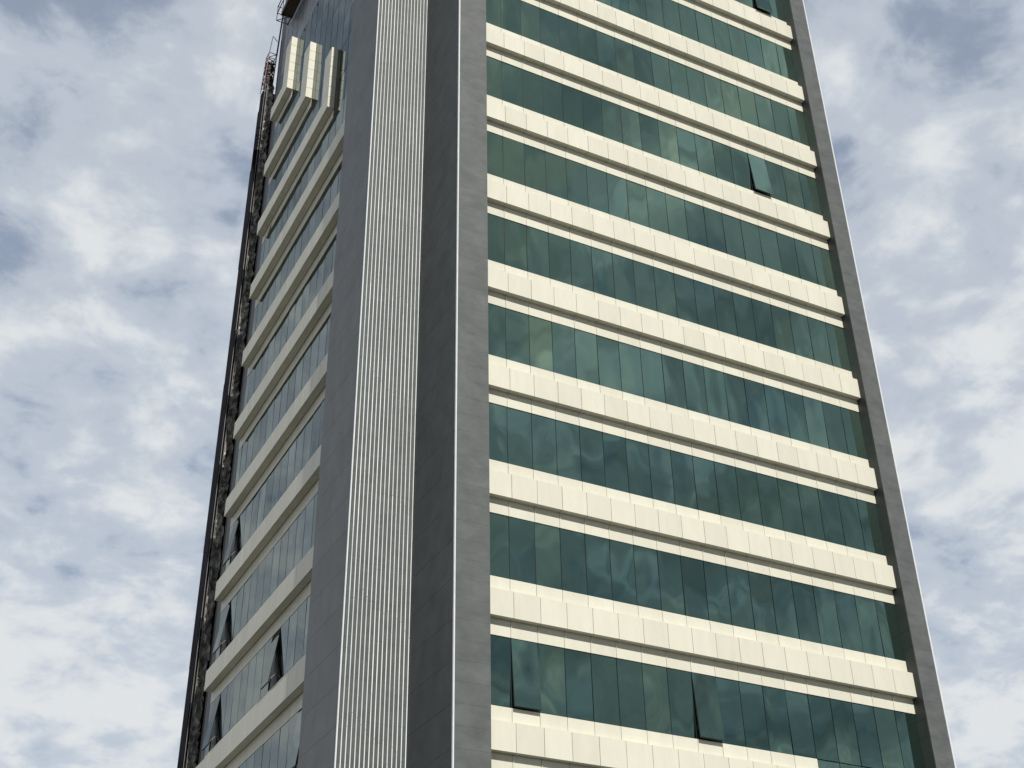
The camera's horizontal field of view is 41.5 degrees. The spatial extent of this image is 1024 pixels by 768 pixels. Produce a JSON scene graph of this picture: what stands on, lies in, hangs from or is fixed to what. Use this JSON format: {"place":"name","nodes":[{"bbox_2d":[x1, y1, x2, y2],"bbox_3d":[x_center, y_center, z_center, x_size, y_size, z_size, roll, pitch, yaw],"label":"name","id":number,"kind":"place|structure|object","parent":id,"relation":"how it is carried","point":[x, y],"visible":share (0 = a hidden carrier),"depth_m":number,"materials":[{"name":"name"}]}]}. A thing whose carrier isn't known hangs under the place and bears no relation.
{"place":"outdoors","nodes":[
{"label":"outdoors","id":0,"kind":"place"},
{"bbox_2d":[0,0,1023,767],"label":"sky","id":1,"kind":"structure","parent":0,"point":[128,127],"materials":[{"name":"white"}]},
{"bbox_2d":[196,0,956,767],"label":"office tower","id":2,"kind":"structure","parent":0,"point":[562,436],"depth_m":42.80,"materials":[{"name":"stone"}]},
{"bbox_2d":[202,596,309,754],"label":"ribbon window","id":3,"kind":"structure","parent":2,"relation":"in","point":[287,646],"depth_m":44.35,"materials":[{"name":"grey glass"}]},
{"bbox_2d":[212,492,317,660],"bbox_3d":[-8.314,6.409,46.109,0.344,1.911,12.366,15,-37,-23],"label":"ribbon window","id":4,"kind":"structure","parent":2,"relation":"in","point":[298,539],"depth_m":46.38,"materials":[{"name":"grey glass"}]},
{"bbox_2d":[239,708,301,767],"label":"ribbon window","id":5,"kind":"structure","parent":2,"relation":"in","point":[281,750],"depth_m":40.34,"materials":[{"name":"grey glass"}]},
{"bbox_2d":[223,398,324,568],"bbox_3d":[-8.365,3.410,48.101,0.334,1.911,12.366,15,-37,-23],"label":"ribbon window","id":6,"kind":"structure","parent":2,"relation":"in","point":[309,439],"depth_m":48.40,"materials":[{"name":"grey glass"}]},
{"bbox_2d":[235,313,330,485],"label":"ribbon window","id":7,"kind":"structure","parent":2,"relation":"in","point":[316,351],"depth_m":50.39,"materials":[{"name":"grey glass"}]},
{"bbox_2d":[276,0,300,24],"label":"suspended platform","id":8,"kind":"structure","parent":2,"relation":"hanging from","point":[289,8],"depth_m":67.47,"materials":[{"name":"grey metal"}]},
{"bbox_2d":[243,234,336,409],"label":"ribbon window","id":9,"kind":"structure","parent":2,"relation":"in","point":[325,266],"depth_m":52.44,"materials":[{"name":"grey glass"}]},
{"bbox_2d":[252,162,341,335],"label":"ribbon window","id":10,"kind":"structure","parent":2,"relation":"in","point":[332,189],"depth_m":54.46,"materials":[{"name":"grey glass"}]},
{"bbox_2d":[486,0,808,145],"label":"ribbon window","id":11,"kind":"structure","parent":2,"relation":"in","point":[518,17],"depth_m":51.21,"materials":[{"name":"green glass"}]},
{"bbox_2d":[486,56,821,215],"bbox_3d":[5.413,-8.997,49.321,14.533,1.911,0.246,15,-37,-23],"label":"ribbon window","id":12,"kind":"structure","parent":2,"relation":"in","point":[505,82],"depth_m":49.17,"materials":[{"name":"green glass"}]},
{"bbox_2d":[487,132,835,289],"bbox_3d":[5.432,-5.958,47.390,14.533,1.911,0.085,15,-37,-23],"label":"ribbon window","id":13,"kind":"structure","parent":2,"relation":"in","point":[508,159],"depth_m":47.16,"materials":[{"name":"green glass"}]},
{"bbox_2d":[488,214,850,370],"bbox_3d":[5.486,-2.957,45.403,14.533,1.911,0.077,15,-37,-23],"label":"ribbon window","id":14,"kind":"structure","parent":2,"relation":"in","point":[510,243],"depth_m":45.17,"materials":[{"name":"green glass"}]},
{"bbox_2d":[488,304,866,458],"bbox_3d":[5.542,0.042,43.412,14.533,1.911,0.079,15,-37,-23],"label":"ribbon window","id":15,"kind":"structure","parent":2,"relation":"in","point":[512,335],"depth_m":43.17,"materials":[{"name":"green glass"}]},
{"bbox_2d":[489,403,884,555],"bbox_3d":[5.597,3.042,41.423,14.533,1.911,0.078,15,-37,-23],"label":"ribbon window","id":16,"kind":"structure","parent":2,"relation":"in","point":[516,437],"depth_m":41.16,"materials":[{"name":"green glass"}]},
{"bbox_2d":[596,0,796,81],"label":"ribbon window","id":17,"kind":"structure","parent":2,"relation":"in","point":[670,15],"depth_m":54.57,"materials":[{"name":"green glass"}]},
{"bbox_2d":[490,513,904,660],"bbox_3d":[5.652,6.041,39.432,14.533,1.911,0.080,15,-37,-23],"label":"ribbon window","id":18,"kind":"structure","parent":2,"relation":"in","point":[520,550],"depth_m":39.16,"materials":[{"name":"green glass"}]},
{"bbox_2d":[491,635,924,767],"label":"ribbon window","id":19,"kind":"structure","parent":2,"relation":"in","point":[528,676],"depth_m":37.10,"materials":[{"name":"green glass"}]},
{"bbox_2d":[735,0,785,21],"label":"ribbon window","id":20,"kind":"structure","parent":2,"relation":"in","point":[774,8],"depth_m":57.40,"materials":[{"name":"green glass"}]},
{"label":"pavement","id":21,"kind":"structure","parent":0,"visible":0},
{"bbox_2d":[177,16,283,767],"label":"hoist mast","id":22,"kind":"object","parent":21,"relation":"on","point":[190,748],"visible":0.97,"depth_m":59.52,"materials":[{"name":"metal"}]}
]}

